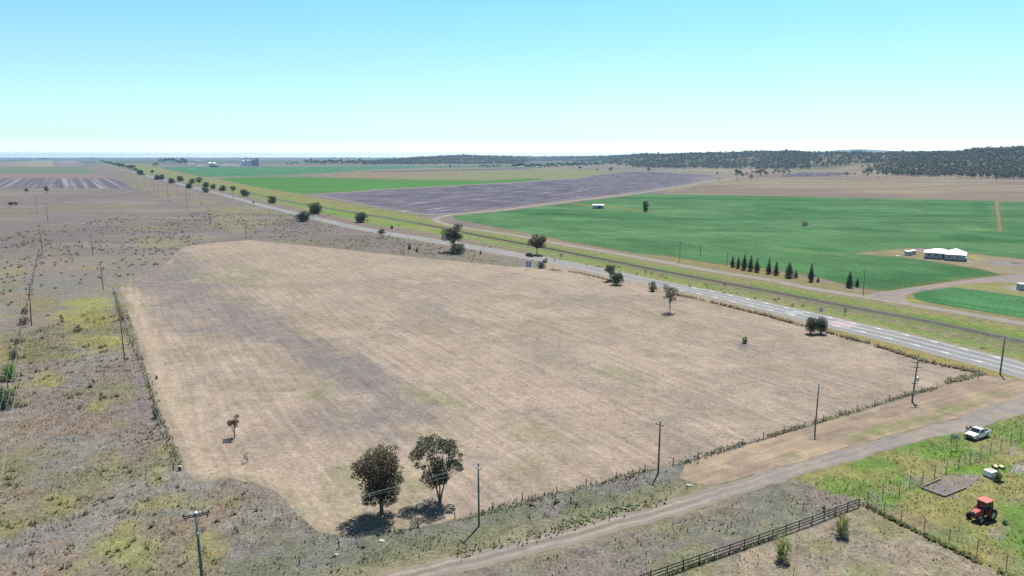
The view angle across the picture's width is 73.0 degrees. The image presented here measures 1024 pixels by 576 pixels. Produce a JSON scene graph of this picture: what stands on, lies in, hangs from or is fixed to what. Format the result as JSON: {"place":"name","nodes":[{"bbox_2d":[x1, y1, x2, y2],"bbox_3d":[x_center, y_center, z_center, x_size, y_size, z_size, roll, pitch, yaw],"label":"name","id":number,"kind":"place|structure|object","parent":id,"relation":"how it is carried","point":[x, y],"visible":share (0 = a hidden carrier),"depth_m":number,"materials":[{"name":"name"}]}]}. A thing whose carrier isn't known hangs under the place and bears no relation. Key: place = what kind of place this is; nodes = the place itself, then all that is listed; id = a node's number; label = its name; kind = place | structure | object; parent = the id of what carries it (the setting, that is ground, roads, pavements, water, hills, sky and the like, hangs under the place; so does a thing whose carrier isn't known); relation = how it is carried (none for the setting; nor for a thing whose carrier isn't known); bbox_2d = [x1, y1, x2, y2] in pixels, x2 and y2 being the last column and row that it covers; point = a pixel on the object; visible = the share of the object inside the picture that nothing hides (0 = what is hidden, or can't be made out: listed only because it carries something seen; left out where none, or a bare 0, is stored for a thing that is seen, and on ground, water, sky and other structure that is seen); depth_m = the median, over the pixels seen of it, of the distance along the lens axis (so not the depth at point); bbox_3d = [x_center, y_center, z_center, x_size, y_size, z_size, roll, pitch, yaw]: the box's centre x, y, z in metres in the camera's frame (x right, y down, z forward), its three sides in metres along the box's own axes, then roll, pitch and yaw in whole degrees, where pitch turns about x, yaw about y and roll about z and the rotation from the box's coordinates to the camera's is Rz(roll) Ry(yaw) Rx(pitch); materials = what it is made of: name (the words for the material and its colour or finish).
{"place":"outdoors","nodes":[
{"label":"outdoors","id":0,"kind":"place"},
{"bbox_2d":[0,161,53,166],"bbox_3d":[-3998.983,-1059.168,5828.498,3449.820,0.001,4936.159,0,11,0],"label":"fallow field","id":1,"kind":"structure","parent":0,"point":[26,163],"depth_m":4859.05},
{"bbox_2d":[0,167,94,173],"bbox_3d":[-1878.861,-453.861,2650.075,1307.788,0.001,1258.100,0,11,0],"label":"green field","id":2,"kind":"structure","parent":0,"point":[75,170],"depth_m":2469.77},
{"bbox_2d":[0,174,110,177],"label":"fallow field","id":3,"kind":"structure","parent":0,"point":[51,176],"depth_m":1737.71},
{"bbox_2d":[0,178,131,188],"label":"ploughed field","id":4,"kind":"structure","parent":0,"point":[57,183],"depth_m":1291.31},
{"bbox_2d":[55,160,86,166],"bbox_3d":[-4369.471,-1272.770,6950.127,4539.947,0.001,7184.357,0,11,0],"label":"ploughed field","id":5,"kind":"structure","parent":0,"point":[66,163],"depth_m":4859.05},
{"bbox_2d":[162,166,424,176],"bbox_3d":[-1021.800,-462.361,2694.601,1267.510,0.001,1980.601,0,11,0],"label":"green field","id":6,"kind":"structure","parent":0,"point":[227,171],"depth_m":2655.35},
{"bbox_2d":[220,177,542,193],"bbox_3d":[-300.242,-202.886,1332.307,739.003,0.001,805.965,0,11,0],"label":"green field","id":7,"kind":"structure","parent":0,"point":[305,185],"depth_m":1291.31,"materials":[{"name":"plant"}]},
{"bbox_2d":[302,168,623,179],"bbox_3d":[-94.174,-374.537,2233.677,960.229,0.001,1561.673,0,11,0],"label":"contour field","id":8,"kind":"structure","parent":0,"point":[458,173],"depth_m":1928.91,"materials":[{"name":"soil"}]},
{"bbox_2d":[0,150,1023,575],"bbox_3d":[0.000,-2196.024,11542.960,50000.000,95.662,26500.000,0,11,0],"label":"ground","id":9,"kind":"structure","parent":0,"point":[64,292],"depth_m":119.26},
{"bbox_2d":[0,386,16,407],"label":"bush","id":10,"kind":"object","parent":9,"relation":"on","point":[5,401],"visible":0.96,"depth_m":139.46,"materials":[{"name":"green plant"}]},
{"bbox_2d":[0,363,19,380],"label":"bush","id":11,"kind":"object","parent":9,"relation":"on","point":[8,372],"visible":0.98,"depth_m":157.02,"materials":[{"name":"green plant"}]},
{"bbox_2d":[8,349,18,358],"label":"scrub","id":12,"kind":"object","parent":9,"relation":"on","point":[14,354],"visible":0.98,"depth_m":173.82,"materials":[{"name":"green plant"}]},
{"bbox_2d":[3,254,39,408],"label":"fence line weeds","id":13,"kind":"object","parent":9,"relation":"on","point":[24,314],"visible":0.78,"depth_m":223.71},
{"bbox_2d":[5,250,38,387],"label":"post fence","id":14,"kind":"object","parent":9,"relation":"on","point":[25,307],"visible":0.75,"depth_m":233.98,"materials":[{"name":"metal"}]},
{"bbox_2d":[16,316,30,324],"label":"scrub","id":15,"kind":"object","parent":9,"relation":"on","point":[25,321],"visible":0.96,"depth_m":209.04,"materials":[{"name":"green plant"}]},
{"bbox_2d":[25,283,32,325],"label":"power pole","id":16,"kind":"object","parent":9,"relation":"on","point":[30,305],"visible":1,"depth_m":206.42,"materials":[{"name":"wood"}]},
{"bbox_2d":[0,294,27,483],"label":"power line","id":17,"kind":"object","parent":16,"relation":"attached to","point":[11,382],"visible":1,"depth_m":123.72,"materials":[{"name":"metal"}]},
{"bbox_2d":[115,318,124,361],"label":"power pole","id":18,"kind":"object","parent":9,"relation":"on","point":[120,320],"visible":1,"depth_m":170.24,"materials":[{"name":"wood"}]},
{"bbox_2d":[113,290,173,469],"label":"post fence","id":19,"kind":"object","parent":9,"relation":"on","point":[148,380],"visible":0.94,"depth_m":156.27,"materials":[{"name":"wood"}]},
{"bbox_2d":[112,292,180,466],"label":"fence line weeds","id":20,"kind":"object","parent":9,"relation":"on","point":[153,406],"visible":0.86,"depth_m":148.15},
{"bbox_2d":[0,213,337,408],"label":"tussocks","id":21,"kind":"object","parent":9,"relation":"on","point":[46,368],"visible":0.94,"depth_m":369.10,"materials":[{"name":"plant"}]},
{"bbox_2d":[185,182,192,188],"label":"bush","id":22,"kind":"object","parent":9,"relation":"on","point":[189,185],"visible":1,"depth_m":1079.79,"materials":[{"name":"green plant"}]},
{"bbox_2d":[182,509,209,575],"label":"power pole","id":23,"kind":"object","parent":9,"relation":"on","point":[196,514],"visible":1,"depth_m":76.12,"materials":[{"name":"grey wood"}]},
{"bbox_2d":[99,262,207,514],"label":"power line","id":24,"kind":"object","parent":23,"relation":"attached to","point":[148,395],"visible":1,"depth_m":109.75,"materials":[{"name":"metal"}]},
{"bbox_2d":[4,157,406,158],"bbox_3d":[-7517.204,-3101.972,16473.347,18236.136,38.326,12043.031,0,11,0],"label":"distant treeline","id":25,"kind":"object","parent":9,"relation":"on","point":[217,157],"visible":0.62,"depth_m":19393.25,"materials":[{"name":"green plant"}]},
{"bbox_2d":[240,189,249,195],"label":"bush","id":26,"kind":"object","parent":9,"relation":"on","point":[244,191],"visible":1,"depth_m":877.25,"materials":[{"name":"green plant"}]},
{"bbox_2d":[240,158,259,165],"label":"grain terminal","id":27,"kind":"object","parent":9,"relation":"on","point":[253,162],"visible":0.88,"depth_m":3595.08,"materials":[{"name":"metal"}]},
{"bbox_2d":[267,196,275,202],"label":"bush","id":28,"kind":"object","parent":9,"relation":"on","point":[272,199],"visible":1,"depth_m":747.91,"materials":[{"name":"green plant"}]},
{"bbox_2d":[293,210,309,221],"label":"bush","id":29,"kind":"object","parent":9,"relation":"on","point":[302,216],"visible":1,"depth_m":539.16,"materials":[{"name":"green plant"}]},
{"bbox_2d":[307,202,322,213],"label":"bush","id":30,"kind":"object","parent":9,"relation":"on","point":[313,208],"visible":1,"depth_m":608.83,"materials":[{"name":"green plant"}]},
{"bbox_2d":[0,353,690,574],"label":"scrub tussocks","id":31,"kind":"object","parent":9,"relation":"on","point":[34,523],"visible":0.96,"depth_m":99.45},
{"bbox_2d":[354,212,368,222],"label":"bush","id":32,"kind":"object","parent":9,"relation":"on","point":[360,217],"visible":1,"depth_m":530.13,"materials":[{"name":"green plant"}]},
{"bbox_2d":[237,219,533,261],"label":"roadside tussocks","id":33,"kind":"object","parent":9,"relation":"on","point":[349,247],"visible":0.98,"depth_m":405.95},
{"bbox_2d":[441,224,463,244],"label":"gum tree","id":34,"kind":"object","parent":9,"relation":"on","point":[451,234],"visible":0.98,"depth_m":365.30,"materials":[{"name":"green plant"}]},
{"bbox_2d":[448,243,465,254],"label":"bush","id":35,"kind":"object","parent":9,"relation":"on","point":[457,248],"visible":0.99,"depth_m":358.85,"materials":[{"name":"green plant"}]},
{"bbox_2d":[473,462,480,526],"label":"power pole","id":36,"kind":"object","parent":9,"relation":"on","point":[478,495],"visible":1,"depth_m":94.26,"materials":[{"name":"wood"}]},
{"bbox_2d":[0,308,1023,575],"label":"weeds","id":37,"kind":"object","parent":9,"relation":"on","point":[106,330],"visible":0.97,"depth_m":107.12,"materials":[{"name":"plant"}]},
{"bbox_2d":[527,234,546,254],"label":"gum tree","id":38,"kind":"object","parent":9,"relation":"on","point":[538,242],"visible":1,"depth_m":354.12,"materials":[{"name":"green plant"}]},
{"bbox_2d":[119,240,971,535],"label":"paddock","id":39,"kind":"structure","parent":9,"relation":"on","point":[257,288],"depth_m":162.04,"materials":[{"name":"plant"}]},
{"bbox_2d":[227,413,238,437],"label":"tree","id":40,"kind":"object","parent":39,"relation":"on","point":[231,422],"visible":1,"depth_m":124.50,"materials":[{"name":"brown plant"}]},
{"bbox_2d":[350,442,404,514],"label":"gum tree","id":41,"kind":"object","parent":39,"relation":"on","point":[382,476],"visible":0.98,"depth_m":96.12,"materials":[{"name":"green plant"}]},
{"bbox_2d":[408,433,463,501],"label":"gum tree","id":42,"kind":"object","parent":39,"relation":"on","point":[438,463],"visible":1,"depth_m":100.47,"materials":[{"name":"green plant"}]},
{"bbox_2d":[536,261,544,268],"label":"bush","id":43,"kind":"object","parent":39,"relation":"on","point":[541,264],"visible":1,"depth_m":313.59,"materials":[{"name":"green plant"}]},
{"bbox_2d":[381,440,750,537],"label":"fence line weeds","id":44,"kind":"object","parent":39,"relation":"on","point":[540,497],"visible":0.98,"depth_m":106.59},
{"bbox_2d":[548,269,616,283],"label":"fence line weeds","id":45,"kind":"object","parent":39,"relation":"on","point":[590,274],"visible":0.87,"depth_m":295.39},
{"bbox_2d":[604,265,615,279],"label":"gum tree","id":46,"kind":"object","parent":39,"relation":"on","point":[610,268],"visible":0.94,"depth_m":280.89,"materials":[{"name":"green plant"}]},
{"bbox_2d":[609,272,624,284],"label":"bush","id":47,"kind":"object","parent":39,"relation":"on","point":[616,278],"visible":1,"depth_m":272.48,"materials":[{"name":"green plant"}]},
{"bbox_2d":[648,281,657,291],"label":"bush","id":48,"kind":"object","parent":39,"relation":"on","point":[652,286],"visible":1,"depth_m":260.38,"materials":[{"name":"green plant"}]},
{"bbox_2d":[663,285,678,312],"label":"tree","id":49,"kind":"object","parent":39,"relation":"on","point":[670,295],"visible":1,"depth_m":223.84,"materials":[{"name":"green plant"}]},
{"bbox_2d":[671,292,803,326],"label":"fence line weeds","id":50,"kind":"object","parent":39,"relation":"on","point":[753,311],"visible":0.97,"depth_m":226.15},
{"bbox_2d":[804,316,818,333],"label":"bush","id":51,"kind":"object","parent":39,"relation":"on","point":[813,325],"visible":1,"depth_m":197.25,"materials":[{"name":"green plant"}]},
{"bbox_2d":[816,317,828,333],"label":"bush","id":52,"kind":"object","parent":39,"relation":"on","point":[821,326],"visible":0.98,"depth_m":197.28,"materials":[{"name":"green plant"}]},
{"bbox_2d":[754,387,935,440],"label":"fence line weeds","id":53,"kind":"object","parent":39,"relation":"on","point":[873,405],"visible":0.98,"depth_m":137.53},
{"bbox_2d":[92,159,1023,343],"bbox_3d":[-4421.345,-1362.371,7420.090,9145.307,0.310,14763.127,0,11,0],"label":"railway","id":54,"kind":"object","parent":9,"relation":"on","point":[1020,341],"visible":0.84,"depth_m":262.11,"materials":[{"name":"gravel"}]},
{"bbox_2d":[450,496,667,560],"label":"roadside grass","id":55,"kind":"structure","parent":9,"relation":"on","point":[563,523],"depth_m":96.05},
{"bbox_2d":[96,161,1023,378],"bbox_3d":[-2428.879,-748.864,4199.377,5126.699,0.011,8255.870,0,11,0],"label":"highway","id":56,"kind":"structure","parent":9,"relation":"on","point":[1012,367],"depth_m":218.24,"materials":[{"name":"asphalt"}]},
{"bbox_2d":[298,384,937,564],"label":"post fence","id":57,"kind":"object","parent":9,"relation":"on","point":[602,477],"visible":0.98,"depth_m":107.03,"materials":[{"name":"wood"}]},
{"bbox_2d":[655,420,663,473],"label":"power pole","id":58,"kind":"object","parent":9,"relation":"on","point":[660,425],"visible":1,"depth_m":110.05,"materials":[{"name":"wood"}]},
{"bbox_2d":[363,145,1023,176],"bbox_3d":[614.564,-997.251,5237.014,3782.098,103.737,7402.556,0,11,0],"label":"forest","id":59,"kind":"object","parent":9,"relation":"on","point":[973,155],"visible":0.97,"depth_m":2759.47,"materials":[{"name":"green plant"}]},
{"bbox_2d":[483,246,985,348],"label":"verge tussocks","id":60,"kind":"object","parent":9,"relation":"on","point":[776,299],"visible":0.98,"depth_m":267.66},
{"bbox_2d":[741,254,747,269],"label":"conifer","id":61,"kind":"object","parent":9,"relation":"on","point":[743,265],"visible":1,"depth_m":308.97,"materials":[{"name":"green plant"}]},
{"bbox_2d":[639,498,859,575],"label":"rail fence","id":62,"kind":"object","parent":9,"relation":"on","point":[772,536],"visible":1,"depth_m":90.17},
{"bbox_2d":[747,255,753,270],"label":"conifer","id":63,"kind":"object","parent":9,"relation":"on","point":[750,266],"visible":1,"depth_m":306.02,"materials":[{"name":"green plant"}]},
{"bbox_2d":[753,258,760,271],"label":"conifer","id":64,"kind":"object","parent":9,"relation":"on","point":[757,266],"visible":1,"depth_m":303.34,"materials":[{"name":"green plant"}]},
{"bbox_2d":[662,502,863,575],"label":"fence line weeds","id":65,"kind":"object","parent":9,"relation":"on","point":[719,556],"visible":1,"depth_m":88.53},
{"bbox_2d":[765,259,771,273],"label":"conifer","id":66,"kind":"object","parent":9,"relation":"on","point":[768,270],"visible":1,"depth_m":299.13,"materials":[{"name":"green plant"}]},
{"bbox_2d":[773,262,779,274],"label":"conifer","id":67,"kind":"object","parent":9,"relation":"on","point":[775,271],"visible":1,"depth_m":295.20,"materials":[{"name":"green plant"}]},
{"bbox_2d":[775,536,791,564],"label":"garden shrub","id":68,"kind":"object","parent":9,"relation":"on","point":[781,554],"visible":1,"depth_m":86.76,"materials":[{"name":"green plant"}]},
{"bbox_2d":[785,263,793,277],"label":"conifer","id":69,"kind":"object","parent":9,"relation":"on","point":[790,270],"visible":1,"depth_m":288.68,"materials":[{"name":"green plant"}]},
{"bbox_2d":[807,264,814,281],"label":"conifer","id":70,"kind":"object","parent":9,"relation":"on","point":[810,275],"visible":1,"depth_m":280.01,"materials":[{"name":"green plant"}]},
{"bbox_2d":[830,513,850,537],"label":"garden shrub","id":71,"kind":"object","parent":9,"relation":"on","point":[840,531],"visible":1,"depth_m":92.39,"materials":[{"name":"green plant"}]},
{"bbox_2d":[845,272,854,287],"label":"conifer","id":72,"kind":"object","parent":9,"relation":"on","point":[848,283],"visible":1,"depth_m":267.58,"materials":[{"name":"green plant"}]},
{"bbox_2d":[679,375,1023,484],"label":"mown verge","id":73,"kind":"structure","parent":9,"relation":"on","point":[954,400],"depth_m":128.82,"materials":[{"name":"plant"}]},
{"bbox_2d":[814,383,823,430],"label":"power pole","id":74,"kind":"object","parent":73,"relation":"on","point":[817,406],"visible":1,"depth_m":127.28,"materials":[{"name":"wood"}]},
{"bbox_2d":[202,338,1008,530],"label":"power line","id":75,"kind":"object","parent":74,"relation":"attached to","point":[548,449],"visible":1,"depth_m":97.97,"materials":[{"name":"metal"}]},
{"bbox_2d":[911,360,924,400],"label":"power pole","id":76,"kind":"object","parent":73,"relation":"on","point":[915,379],"visible":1,"depth_m":142.65,"materials":[{"name":"wood"}]},
{"bbox_2d":[824,329,979,372],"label":"fence line weeds","id":77,"kind":"object","parent":9,"relation":"on","point":[934,362],"visible":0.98,"depth_m":176.42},
{"bbox_2d":[865,502,1010,575],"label":"fence line weeds","id":78,"kind":"object","parent":9,"relation":"on","point":[944,544],"visible":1,"depth_m":91.64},
{"bbox_2d":[867,491,1023,575],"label":"netting fence","id":79,"kind":"object","parent":9,"relation":"on","point":[948,535],"visible":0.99,"depth_m":90.72,"materials":[{"name":"metal"}]},
{"bbox_2d":[869,430,1022,499],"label":"netting fence","id":80,"kind":"object","parent":9,"relation":"on","point":[950,463],"visible":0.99,"depth_m":111.51,"materials":[{"name":"metal"}]},
{"bbox_2d":[924,476,975,494],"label":"garden bed","id":81,"kind":"object","parent":9,"relation":"on","point":[949,485],"visible":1,"depth_m":107.23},
{"bbox_2d":[921,478,966,496],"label":"garden edging","id":82,"kind":"object","parent":81,"relation":"on","point":[939,494],"visible":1,"depth_m":105.06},
{"bbox_2d":[950,434,958,448],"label":"notice board","id":83,"kind":"object","parent":9,"relation":"on","point":[954,436],"visible":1,"depth_m":119.84,"materials":[{"name":"metal"}]},
{"bbox_2d":[944,370,986,383],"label":"fence line weeds","id":84,"kind":"object","parent":9,"relation":"on","point":[960,378],"visible":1,"depth_m":158.14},
{"bbox_2d":[964,426,990,440],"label":"ute","id":85,"kind":"object","parent":9,"relation":"on","point":[976,433],"visible":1,"depth_m":124.48,"materials":[{"name":"white paint"}]},
{"bbox_2d":[970,427,983,433],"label":"windows","id":86,"kind":"structure","parent":85,"relation":"in","point":[973,429],"depth_m":124.45,"materials":[{"name":"black glass"}]},
{"bbox_2d":[966,496,997,523],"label":"tractor","id":87,"kind":"object","parent":9,"relation":"on","point":[983,506],"visible":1,"depth_m":96.40,"materials":[{"name":"red paint"}]},
{"bbox_2d":[983,468,996,477],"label":"water tank","id":88,"kind":"object","parent":9,"relation":"on","point":[989,472],"visible":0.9,"depth_m":109.53,"materials":[{"name":"white paint"}]},
{"bbox_2d":[993,471,1002,481],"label":"shrub","id":89,"kind":"object","parent":9,"relation":"on","point":[999,477],"visible":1,"depth_m":107.93,"materials":[{"name":"green plant"}]},
{"bbox_2d":[992,464,1005,472],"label":"solar post","id":90,"kind":"object","parent":9,"relation":"on","point":[998,467],"visible":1,"depth_m":108.54,"materials":[{"name":"plastic"}]},
{"bbox_2d":[999,337,1010,374],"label":"power pole","id":91,"kind":"object","parent":9,"relation":"on","point":[1002,354],"visible":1,"depth_m":160.41,"materials":[{"name":"wood"}]},
{"bbox_2d":[0,0,1023,157],"label":"sky","id":92,"kind":"structure","parent":0,"point":[79,78],"materials":[{"name":"blue"}]},
{"bbox_2d":[425,163,610,167],"bbox_3d":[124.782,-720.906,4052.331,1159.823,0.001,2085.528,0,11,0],"label":"green field","id":93,"kind":"structure","parent":0,"point":[504,166],"depth_m":3435.19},
{"bbox_2d":[314,172,725,214],"bbox_3d":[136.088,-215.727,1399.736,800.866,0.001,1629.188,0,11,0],"label":"ploughed field","id":94,"kind":"structure","parent":0,"point":[443,200],"depth_m":944.49,"materials":[{"name":"soil"}]},
{"bbox_2d":[139,306,950,533],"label":"dry stubble","id":95,"kind":"object","parent":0,"point":[510,374],"visible":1,"depth_m":165.82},
{"bbox_2d":[444,176,745,216],"bbox_3d":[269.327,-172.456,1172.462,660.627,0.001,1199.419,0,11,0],"label":"field track","id":96,"kind":"structure","parent":0,"point":[576,200],"depth_m":777.29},
{"bbox_2d":[376,393,1023,575],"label":"dirt road","id":97,"kind":"structure","parent":0,"point":[994,412],"depth_m":101.94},
{"bbox_2d":[431,216,1023,325],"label":"gravel road","id":98,"kind":"structure","parent":0,"point":[910,304],"depth_m":276.58,"materials":[{"name":"gravel"}]},
{"bbox_2d":[453,194,1023,290],"bbox_3d":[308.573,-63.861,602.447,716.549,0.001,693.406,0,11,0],"label":"crop field","id":99,"kind":"structure","parent":0,"point":[716,228],"depth_m":480.48,"materials":[{"name":"plant"}]},
{"bbox_2d":[593,204,603,208],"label":"shed","id":100,"kind":"structure","parent":99,"relation":"on","point":[598,206],"depth_m":669.58,"materials":[{"name":"white metal"}]},
{"bbox_2d":[643,201,648,211],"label":"tree","id":101,"kind":"object","parent":99,"relation":"on","point":[645,209],"visible":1,"depth_m":632.57,"materials":[{"name":"green plant"}]},
{"bbox_2d":[784,172,852,175],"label":"ploughed field","id":102,"kind":"structure","parent":0,"point":[810,174],"depth_m":1919.44,"materials":[{"name":"soil"}]},
{"bbox_2d":[823,149,930,152],"bbox_3d":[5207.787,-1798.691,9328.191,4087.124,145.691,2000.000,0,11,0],"label":"mountains","id":103,"kind":"structure","parent":0,"point":[868,150],"depth_m":9237.80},
{"bbox_2d":[856,249,1023,302],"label":"farmyard grass","id":104,"kind":"structure","parent":0,"point":[1003,266],"depth_m":319.27,"materials":[{"name":"plant"}]},
{"bbox_2d":[904,250,911,255],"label":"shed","id":105,"kind":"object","parent":104,"relation":"on","point":[908,252],"visible":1,"depth_m":354.34,"materials":[{"name":"metal"}]},
{"bbox_2d":[924,248,968,261],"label":"house","id":106,"kind":"structure","parent":104,"relation":"on","point":[956,254],"depth_m":340.07,"materials":[{"name":"white metal"}]},
{"bbox_2d":[1016,283,1023,290],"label":"container","id":107,"kind":"object","parent":104,"relation":"on","point":[1020,286],"visible":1,"depth_m":262.17,"materials":[{"name":"white metal"}]},
{"bbox_2d":[866,274,1023,301],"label":"driveway","id":108,"kind":"structure","parent":0,"point":[899,295],"depth_m":272.25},
{"bbox_2d":[912,287,1023,317],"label":"crop field","id":109,"kind":"structure","parent":0,"point":[998,303],"depth_m":243.96,"materials":[{"name":"plant"}]},
{"bbox_2d":[997,201,1001,230],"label":"field track","id":110,"kind":"structure","parent":0,"point":[999,221],"depth_m":565.30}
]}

